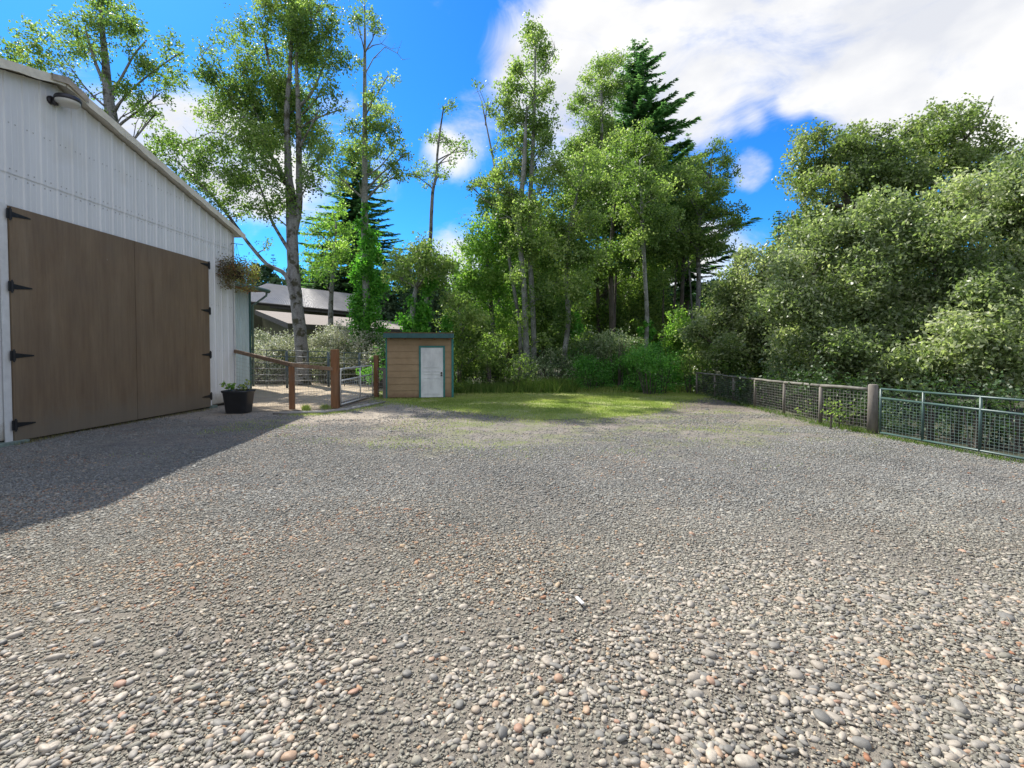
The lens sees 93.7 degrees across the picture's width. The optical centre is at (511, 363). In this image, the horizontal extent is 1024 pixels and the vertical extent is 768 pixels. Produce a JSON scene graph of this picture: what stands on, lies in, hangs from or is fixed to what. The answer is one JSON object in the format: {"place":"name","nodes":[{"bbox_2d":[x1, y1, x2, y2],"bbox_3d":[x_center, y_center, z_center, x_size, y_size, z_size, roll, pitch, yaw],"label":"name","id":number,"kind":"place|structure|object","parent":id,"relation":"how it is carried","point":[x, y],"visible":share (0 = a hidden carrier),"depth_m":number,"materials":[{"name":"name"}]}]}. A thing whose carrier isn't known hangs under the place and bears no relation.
{"place":"outdoors","nodes":[
{"label":"outdoors","id":0,"kind":"place"},
{"bbox_2d":[252,382,373,410],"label":"paddock","id":1,"kind":"structure","parent":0,"point":[320,393],"depth_m":17.13,"materials":[{"name":"beige sand"}]},
{"bbox_2d":[251,349,286,387],"bbox_3d":[-10.428,0.227,20.414,1.573,1.677,0.054,0,2,-15],"label":"corral panel","id":2,"kind":"object","parent":1,"relation":"on","point":[266,368],"visible":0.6,"depth_m":20.45,"materials":[{"name":"metal"}]},
{"bbox_2d":[259,369,288,383],"bbox_3d":[-11.444,0.613,23.239,2.781,0.761,0.559,0,2,7],"label":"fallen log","id":3,"kind":"object","parent":1,"relation":"on","point":[281,378],"visible":0.23,"depth_m":23.11,"materials":[{"name":"grey wood"}]},
{"bbox_2d":[251,327,310,383],"bbox_3d":[-11.864,-0.461,23.824,4.180,2.936,4.085,-1,2,-23],"label":"bramble bush","id":4,"kind":"object","parent":1,"relation":"on","point":[279,343],"visible":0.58,"depth_m":23.13,"materials":[{"name":"green plant"}]},
{"bbox_2d":[234,349,332,408],"bbox_3d":[-6.806,0.417,13.692,3.807,1.650,0.739,1,2,20],"label":"wooden rail fence","id":5,"kind":"object","parent":1,"relation":"on","point":[292,389],"visible":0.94,"depth_m":13.24,"materials":[{"name":"wood"}]},
{"bbox_2d":[301,404,310,410],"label":"weeds","id":6,"kind":"object","parent":1,"relation":"on","point":[306,407],"visible":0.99,"depth_m":12.93,"materials":[{"name":"green plant"}]},
{"bbox_2d":[287,350,328,387],"bbox_3d":[-8.890,0.239,20.913,1.671,1.627,0.054,-1,2,-22],"label":"corral panel","id":7,"kind":"object","parent":1,"relation":"on","point":[327,380],"visible":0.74,"depth_m":20.92,"materials":[{"name":"metal"}]},
{"bbox_2d":[318,403,330,409],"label":"weeds","id":8,"kind":"object","parent":1,"relation":"on","point":[323,406],"visible":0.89,"depth_m":13.37,"materials":[{"name":"green plant"}]},
{"bbox_2d":[328,351,359,386],"bbox_3d":[-7.523,0.248,21.513,1.324,1.578,0.054,-1,2,-28],"label":"corral panel","id":9,"kind":"object","parent":1,"relation":"on","point":[344,363],"visible":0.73,"depth_m":21.52,"materials":[{"name":"metal"}]},
{"bbox_2d":[340,395,368,405],"bbox_3d":[-4.872,1.151,14.866,0.050,0.120,2.293,0,2,3],"label":"edging board","id":10,"kind":"object","parent":1,"relation":"on","point":[354,399],"visible":0.58,"depth_m":14.79,"materials":[{"name":"grey wood"}]},
{"bbox_2d":[330,328,385,384],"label":"bramble bush","id":11,"kind":"object","parent":1,"relation":"on","point":[363,354],"visible":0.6,"depth_m":23.23,"materials":[{"name":"green plant"}]},
{"bbox_2d":[359,353,381,384],"bbox_3d":[-6.370,0.258,22.113,1.281,1.528,0.054,-1,2,-29],"label":"corral panel","id":12,"kind":"object","parent":1,"relation":"on","point":[360,363],"visible":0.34,"depth_m":21.88,"materials":[{"name":"metal"}]},
{"bbox_2d":[472,177,521,369],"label":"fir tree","id":13,"kind":"object","parent":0,"point":[509,353],"visible":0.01,"depth_m":35.80,"materials":[{"name":"green plant"}]},
{"bbox_2d":[0,392,1023,767],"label":"gravel yard","id":14,"kind":"structure","parent":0,"point":[536,430],"depth_m":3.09,"materials":[{"name":"grey gravel"}]},
{"bbox_2d":[14,408,211,444],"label":"weeds","id":15,"kind":"object","parent":14,"relation":"on","point":[57,435],"visible":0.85,"depth_m":9.88,"materials":[{"name":"green plant"}]},
{"bbox_2d":[219,379,255,412],"bbox_3d":[-7.123,0.829,12.410,0.803,0.872,0.590,0,2,0],"label":"planter tub","id":16,"kind":"object","parent":14,"relation":"on","point":[235,400],"visible":1,"depth_m":12.20,"materials":[{"name":"black plastic"}]},
{"bbox_2d":[273,401,385,413],"bbox_3d":[-4.631,1.229,13.211,0.923,0.102,3.489,1,2,37],"label":"border log","id":17,"kind":"object","parent":14,"relation":"on","point":[333,410],"visible":0.85,"depth_m":12.42,"materials":[{"name":"brown wood"}]},
{"bbox_2d":[330,349,339,408],"bbox_3d":[-4.930,0.427,13.383,0.190,1.645,0.190,0,2,0],"label":"gate post","id":18,"kind":"object","parent":14,"relation":"on","point":[335,379],"visible":1,"depth_m":13.30,"materials":[{"name":"brown wood"}]},
{"bbox_2d":[340,365,373,404],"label":"tube gate","id":19,"kind":"structure","parent":18,"relation":"attached to","point":[360,379],"depth_m":14.99,"materials":[{"name":"silver metal"}]},
{"bbox_2d":[279,402,401,416],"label":"weeds","id":20,"kind":"object","parent":14,"relation":"on","point":[361,408],"visible":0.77,"depth_m":12.53,"materials":[{"name":"green plant"}]},
{"bbox_2d":[374,355,378,396],"bbox_3d":[-4.675,0.440,16.545,0.150,1.454,0.150,0,2,0],"label":"gate post","id":21,"kind":"object","parent":14,"relation":"on","point":[376,376],"visible":0.86,"depth_m":16.47,"materials":[{"name":"brown wood"}]},
{"bbox_2d":[10,397,892,446],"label":"gravel chips","id":22,"kind":"object","parent":14,"relation":"on","point":[464,413],"visible":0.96,"depth_m":10.69,"materials":[{"name":"grey gravel"}]},
{"bbox_2d":[106,398,865,470],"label":"sparse grass","id":23,"kind":"structure","parent":14,"relation":"on","point":[413,420],"depth_m":9.98,"materials":[{"name":"green plant"}]},
{"bbox_2d":[0,467,1023,767],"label":"pebbles","id":24,"kind":"object","parent":14,"relation":"on","point":[716,749],"visible":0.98,"depth_m":2.30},
{"bbox_2d":[0,458,1023,764],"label":"twigs","id":25,"kind":"object","parent":14,"relation":"on","point":[550,570],"visible":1,"depth_m":3.28,"materials":[{"name":"brown wood"}]},
{"bbox_2d":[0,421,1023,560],"bbox_3d":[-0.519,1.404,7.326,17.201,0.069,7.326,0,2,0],"label":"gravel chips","id":26,"kind":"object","parent":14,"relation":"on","point":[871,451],"visible":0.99,"depth_m":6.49,"materials":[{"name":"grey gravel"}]},
{"bbox_2d":[7,445,1023,767],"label":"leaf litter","id":27,"kind":"object","parent":14,"relation":"on","point":[461,623],"visible":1,"depth_m":3.09,"materials":[{"name":"brown plant"}]},
{"bbox_2d":[695,372,867,429],"bbox_3d":[6.848,0.801,13.602,0.308,0.887,8.430,0,2,0],"label":"wire fence","id":28,"kind":"object","parent":14,"relation":"on","point":[784,395],"visible":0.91,"depth_m":12.01,"materials":[{"name":"grey metal"}]},
{"bbox_2d":[710,396,886,433],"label":"weeds","id":29,"kind":"object","parent":14,"relation":"on","point":[854,429],"visible":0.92,"depth_m":10.85,"materials":[{"name":"green plant"}]},
{"bbox_2d":[794,398,817,418],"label":"bramble bush","id":30,"kind":"object","parent":14,"relation":"on","point":[805,411],"visible":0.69,"depth_m":11.64,"materials":[{"name":"green plant"}]},
{"bbox_2d":[820,398,859,428],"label":"bramble bush","id":31,"kind":"object","parent":14,"relation":"on","point":[830,419],"visible":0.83,"depth_m":9.81,"materials":[{"name":"green plant"}]},
{"bbox_2d":[867,384,877,433],"bbox_3d":[7.021,0.880,9.343,0.184,0.952,0.186,0,2,0],"label":"corner post","id":32,"kind":"object","parent":14,"relation":"on","point":[872,414],"visible":0.96,"depth_m":9.28,"materials":[{"name":"grey wood"}]},
{"bbox_2d":[864,433,1023,463],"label":"weeds","id":33,"kind":"object","parent":14,"relation":"on","point":[949,448],"visible":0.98,"depth_m":7.70,"materials":[{"name":"green plant"}]},
{"bbox_2d":[879,388,1023,459],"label":"gate","id":34,"kind":"structure","parent":14,"relation":"on","point":[980,409],"depth_m":7.78,"materials":[{"name":"green metal"}]},
{"bbox_2d":[0,0,1023,288],"label":"sky","id":35,"kind":"structure","parent":0,"point":[756,70],"materials":[{"name":"blue"}]},
{"bbox_2d":[348,390,726,422],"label":"lawn","id":36,"kind":"structure","parent":0,"point":[560,416],"depth_m":14.03,"materials":[{"name":"plant"}]},
{"bbox_2d":[377,367,385,398],"bbox_3d":[-4.411,0.654,16.322,0.198,1.038,0.694,-1,2,-37],"label":"short rail fence","id":37,"kind":"object","parent":36,"relation":"on","point":[384,380],"visible":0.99,"depth_m":16.04,"materials":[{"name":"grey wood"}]},
{"bbox_2d":[383,332,453,398],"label":"garden shed","id":38,"kind":"structure","parent":36,"relation":"on","point":[420,364],"depth_m":16.18,"materials":[{"name":"beige wood"}]},
{"bbox_2d":[421,348,442,396],"bbox_3d":[-2.704,0.305,16.232,0.744,1.681,0.102,0,2,-8],"label":"door","id":39,"kind":"structure","parent":38,"relation":"in","point":[431,358],"depth_m":16.25,"materials":[{"name":"white metal"}]},
{"bbox_2d":[454,380,518,394],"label":"weeds","id":40,"kind":"object","parent":36,"relation":"on","point":[493,387],"visible":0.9,"depth_m":18.27,"materials":[{"name":"green plant"}]},
{"bbox_2d":[454,334,538,390],"bbox_3d":[-1.103,-0.064,19.587,4.324,2.361,3.746,0,2,0],"label":"bramble bush","id":41,"kind":"object","parent":36,"relation":"on","point":[489,367],"visible":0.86,"depth_m":19.48,"materials":[{"name":"green plant"}]},
{"bbox_2d":[515,331,574,382],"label":"bramble bush","id":42,"kind":"object","parent":36,"relation":"on","point":[551,371],"visible":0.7,"depth_m":20.39,"materials":[{"name":"green plant"}]},
{"bbox_2d":[507,375,584,393],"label":"weeds","id":43,"kind":"object","parent":36,"relation":"on","point":[554,384],"visible":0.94,"depth_m":18.48,"materials":[{"name":"green plant"}]},
{"bbox_2d":[556,325,646,389],"bbox_3d":[3.955,-0.276,20.811,3.693,2.717,3.308,1,2,27],"label":"bramble bush","id":44,"kind":"object","parent":36,"relation":"on","point":[608,346],"visible":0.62,"depth_m":20.29,"materials":[{"name":"green plant"}]},
{"bbox_2d":[562,343,665,391],"bbox_3d":[4.107,0.141,19.442,4.222,1.960,3.120,0,2,0],"label":"laurel bush","id":45,"kind":"object","parent":36,"relation":"on","point":[586,365],"visible":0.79,"depth_m":18.91,"materials":[{"name":"green plant"}]},
{"bbox_2d":[573,383,694,393],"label":"weeds","id":46,"kind":"object","parent":36,"relation":"on","point":[600,389],"visible":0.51,"depth_m":18.57,"materials":[{"name":"green plant"}]},
{"bbox_2d":[621,336,700,394],"bbox_3d":[6.089,0.039,18.631,2.734,2.203,4.830,1,2,32],"label":"laurel bush","id":47,"kind":"object","parent":36,"relation":"on","point":[664,368],"visible":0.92,"depth_m":17.84,"materials":[{"name":"green plant"}]},
{"bbox_2d":[665,343,731,392],"bbox_3d":[7.326,0.178,18.825,3.193,1.910,2.318,0,2,0],"label":"hazel bush","id":48,"kind":"object","parent":36,"relation":"on","point":[689,363],"visible":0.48,"depth_m":18.23,"materials":[{"name":"green plant"}]},
{"bbox_2d":[522,192,638,358],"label":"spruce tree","id":49,"kind":"object","parent":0,"point":[573,306],"visible":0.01,"depth_m":34.17,"materials":[{"name":"green plant"}]},
{"bbox_2d":[311,360,1023,456],"bbox_3d":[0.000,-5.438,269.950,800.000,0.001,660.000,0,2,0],"label":"ground","id":50,"kind":"structure","parent":0,"point":[994,449],"depth_m":12.93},
{"bbox_2d":[0,0,195,138],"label":"alder tree","id":51,"kind":"object","parent":50,"relation":"on","point":[101,23],"visible":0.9,"depth_m":20.45,"materials":[{"name":"green plant"}]},
{"bbox_2d":[0,58,245,447],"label":"barn","id":52,"kind":"structure","parent":50,"relation":"on","point":[117,304],"depth_m":9.81,"materials":[{"name":"white metal"}]},
{"bbox_2d":[46,92,81,108],"bbox_3d":[-8.358,-4.907,9.003,0.454,0.205,0.400,0,2,0],"label":"barn light","id":53,"kind":"object","parent":52,"relation":"attached to","point":[65,100],"visible":1,"depth_m":8.89,"materials":[{"name":"white metal"}]},
{"bbox_2d":[6,206,137,440],"bbox_3d":[-8.514,-0.707,9.476,0.072,4.016,2.667,0,2,1],"label":"door","id":54,"kind":"structure","parent":52,"relation":"in","point":[71,287],"depth_m":9.21,"materials":[{"name":"brown wood"}]},
{"bbox_2d":[134,241,211,418],"bbox_3d":[-8.450,-0.783,12.112,0.072,4.031,2.585,0,2,2],"label":"door","id":55,"kind":"structure","parent":52,"relation":"in","point":[172,309],"depth_m":11.87,"materials":[{"name":"brown wood"}]},
{"bbox_2d":[216,243,260,293],"bbox_3d":[-8.235,-2.843,14.291,1.351,1.487,1.376,0,2,0],"label":"hanging basket","id":56,"kind":"object","parent":52,"relation":"hanging from","point":[237,272],"visible":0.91,"depth_m":14.10,"materials":[{"name":"green plant"}]},
{"bbox_2d":[235,281,270,388],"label":"metal outbuilding","id":57,"kind":"structure","parent":50,"relation":"on","point":[244,338],"depth_m":19.81,"materials":[{"name":"white metal"}]},
{"bbox_2d":[179,0,362,384],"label":"alder tree","id":58,"kind":"object","parent":50,"relation":"on","point":[286,119],"visible":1,"depth_m":21.92,"materials":[{"name":"green plant"}]},
{"bbox_2d":[142,121,295,298],"bbox_3d":[-13.922,-7.050,21.856,7.928,8.196,4.066,0,2,0],"label":"alder tree","id":59,"kind":"object","parent":58,"relation":"attached to","point":[228,178],"visible":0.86,"depth_m":21.87,"materials":[{"name":"green plant"}]},
{"bbox_2d":[251,283,402,376],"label":"stable building","id":60,"kind":"structure","parent":50,"relation":"on","point":[272,309],"depth_m":36.96,"materials":[{"name":"grey"}]},
{"bbox_2d":[294,318,360,383],"bbox_3d":[-9.014,-0.696,24.887,4.061,3.341,4.772,-1,2,-32],"label":"bramble bush","id":61,"kind":"object","parent":50,"relation":"on","point":[325,343],"visible":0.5,"depth_m":24.35,"materials":[{"name":"green plant"}]},
{"bbox_2d":[299,197,360,378],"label":"alder tree","id":62,"kind":"object","parent":50,"relation":"on","point":[336,256],"visible":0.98,"depth_m":26.82,"materials":[{"name":"green plant"}]},
{"bbox_2d":[313,0,414,382],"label":"alder tree","id":63,"kind":"object","parent":50,"relation":"on","point":[364,308],"visible":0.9,"depth_m":24.08,"materials":[{"name":"green plant"}]},
{"bbox_2d":[298,138,434,324],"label":"spruce tree","id":64,"kind":"object","parent":50,"relation":"on","point":[354,207],"visible":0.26,"depth_m":52.40,"materials":[{"name":"green plant"}]},
{"bbox_2d":[356,344,385,389],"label":"laurel bush","id":65,"kind":"object","parent":50,"relation":"on","point":[368,371],"visible":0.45,"depth_m":20.43,"materials":[{"name":"green plant"}]},
{"bbox_2d":[378,231,462,332],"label":"hawthorn tree","id":66,"kind":"object","parent":50,"relation":"on","point":[428,260],"visible":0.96,"depth_m":19.09,"materials":[{"name":"green plant"}]},
{"bbox_2d":[405,97,478,306],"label":"alder tree","id":67,"kind":"object","parent":50,"relation":"on","point":[419,175],"visible":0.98,"depth_m":24.75,"materials":[{"name":"green plant"}]},
{"bbox_2d":[431,289,506,382],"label":"hazel tree","id":68,"kind":"object","parent":50,"relation":"on","point":[476,329],"visible":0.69,"depth_m":19.90,"materials":[{"name":"green plant"}]},
{"bbox_2d":[461,78,522,374],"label":"birch tree","id":69,"kind":"object","parent":50,"relation":"on","point":[490,110],"visible":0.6,"depth_m":22.34,"materials":[{"name":"green plant"}]},
{"bbox_2d":[444,188,541,379],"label":"maple tree","id":70,"kind":"object","parent":50,"relation":"on","point":[486,246],"visible":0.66,"depth_m":22.75,"materials":[{"name":"green plant"}]},
{"bbox_2d":[468,9,570,376],"bbox_3d":[0.313,-7.160,20.911,4.421,16.534,4.212,0,2,0],"label":"tree","id":71,"kind":"object","parent":50,"relation":"on","point":[524,168],"visible":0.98,"depth_m":20.71,"materials":[{"name":"green plant"}]},
{"bbox_2d":[476,209,584,377],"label":"alder tree","id":72,"kind":"object","parent":50,"relation":"on","point":[544,325],"visible":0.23,"depth_m":26.43,"materials":[{"name":"green plant"}]},
{"bbox_2d":[526,135,635,379],"bbox_3d":[2.826,-4.340,21.155,4.930,10.878,4.939,0,2,0],"label":"alder tree","id":73,"kind":"object","parent":50,"relation":"on","point":[586,192],"visible":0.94,"depth_m":20.55,"materials":[{"name":"green plant"}]},
{"bbox_2d":[236,257,935,364],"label":"distant wood","id":74,"kind":"object","parent":50,"relation":"on","point":[390,305],"visible":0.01,"depth_m":49.36,"materials":[{"name":"green plant"}]},
{"bbox_2d":[552,46,654,330],"bbox_3d":[5.549,-9.343,28.784,5.620,20.476,6.441,-1,2,-34],"label":"alder tree","id":75,"kind":"object","parent":50,"relation":"on","point":[600,130],"visible":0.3,"depth_m":28.82,"materials":[{"name":"green plant"}]},
{"bbox_2d":[569,242,674,352],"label":"alder tree","id":76,"kind":"object","parent":50,"relation":"on","point":[631,300],"visible":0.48,"depth_m":27.67,"materials":[{"name":"green plant"}]},
{"bbox_2d":[573,117,692,334],"bbox_3d":[6.021,-5.830,25.260,6.132,13.640,5.836,0,2,0],"label":"alder tree","id":77,"kind":"object","parent":50,"relation":"on","point":[617,232],"visible":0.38,"depth_m":24.38,"materials":[{"name":"green plant"}]},
{"bbox_2d":[602,134,685,375],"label":"birch tree","id":78,"kind":"object","parent":50,"relation":"on","point":[654,224],"visible":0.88,"depth_m":22.06,"materials":[{"name":"green plant"}]},
{"bbox_2d":[575,38,763,363],"bbox_3d":[10.323,-10.842,33.202,12.494,23.238,12.904,0,2,0],"label":"fir tree","id":79,"kind":"object","parent":50,"relation":"on","point":[636,106],"visible":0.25,"depth_m":32.20,"materials":[{"name":"green plant"}]},
{"bbox_2d":[651,303,700,384],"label":"maple tree","id":80,"kind":"object","parent":50,"relation":"on","point":[669,338],"visible":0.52,"depth_m":20.83,"materials":[{"name":"green plant"}]},
{"bbox_2d":[647,212,707,340],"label":"alder tree","id":81,"kind":"object","parent":50,"relation":"on","point":[674,273],"visible":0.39,"depth_m":26.30,"materials":[{"name":"green plant"}]},
{"bbox_2d":[640,287,735,363],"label":"alder tree","id":82,"kind":"object","parent":50,"relation":"on","point":[666,304],"visible":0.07,"depth_m":28.42,"materials":[{"name":"green plant"}]},
{"bbox_2d":[656,133,724,313],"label":"fir tree","id":83,"kind":"object","parent":50,"relation":"on","point":[687,292],"visible":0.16,"depth_m":36.17,"materials":[{"name":"green plant"}]},
{"bbox_2d":[655,134,755,376],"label":"alder tree","id":84,"kind":"object","parent":50,"relation":"on","point":[695,206],"visible":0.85,"depth_m":24.75,"materials":[{"name":"green plant"}]},
{"bbox_2d":[673,238,833,392],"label":"willow tree","id":85,"kind":"object","parent":50,"relation":"on","point":[740,328],"visible":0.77,"depth_m":17.97,"materials":[{"name":"green plant"}]},
{"bbox_2d":[763,211,788,271],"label":"spruce tree","id":86,"kind":"object","parent":50,"relation":"on","point":[779,223],"visible":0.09,"depth_m":39.67,"materials":[{"name":"green plant"}]},
{"bbox_2d":[682,356,895,426],"bbox_3d":[7.370,0.746,14.549,2.239,2.027,9.526,0,2,0],"label":"bramble bush","id":87,"kind":"object","parent":50,"relation":"on","point":[820,380],"visible":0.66,"depth_m":12.06,"materials":[{"name":"green plant"}]},
{"bbox_2d":[742,174,963,405],"bbox_3d":[10.379,-2.146,14.589,7.136,6.902,5.115,-1,2,-39],"label":"willow tree","id":88,"kind":"object","parent":50,"relation":"on","point":[849,329],"visible":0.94,"depth_m":13.44,"materials":[{"name":"green plant"}]},
{"bbox_2d":[693,344,1023,395],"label":"hazel bush","id":89,"kind":"object","parent":50,"relation":"on","point":[724,365],"visible":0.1,"depth_m":17.53,"materials":[{"name":"green plant"}]},
{"bbox_2d":[724,174,1021,329],"bbox_3d":[17.685,-4.098,22.949,14.354,10.300,5.564,0,2,0],"label":"alder tree","id":90,"kind":"object","parent":50,"relation":"on","point":[785,223],"depth_m":21.90,"materials":[{"name":"green plant"}]},
{"bbox_2d":[773,92,1023,388],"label":"oak tree","id":91,"kind":"object","parent":50,"relation":"on","point":[917,143],"visible":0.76,"depth_m":20.06,"materials":[{"name":"green plant"}]},
{"bbox_2d":[843,371,1023,452],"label":"bramble bush","id":92,"kind":"object","parent":50,"relation":"on","point":[975,403],"visible":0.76,"depth_m":8.45,"materials":[{"name":"green plant"}]},
{"bbox_2d":[874,138,1023,408],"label":"willow tree","id":93,"kind":"object","parent":50,"relation":"on","point":[982,284],"visible":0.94,"depth_m":12.15,"materials":[{"name":"green plant"}]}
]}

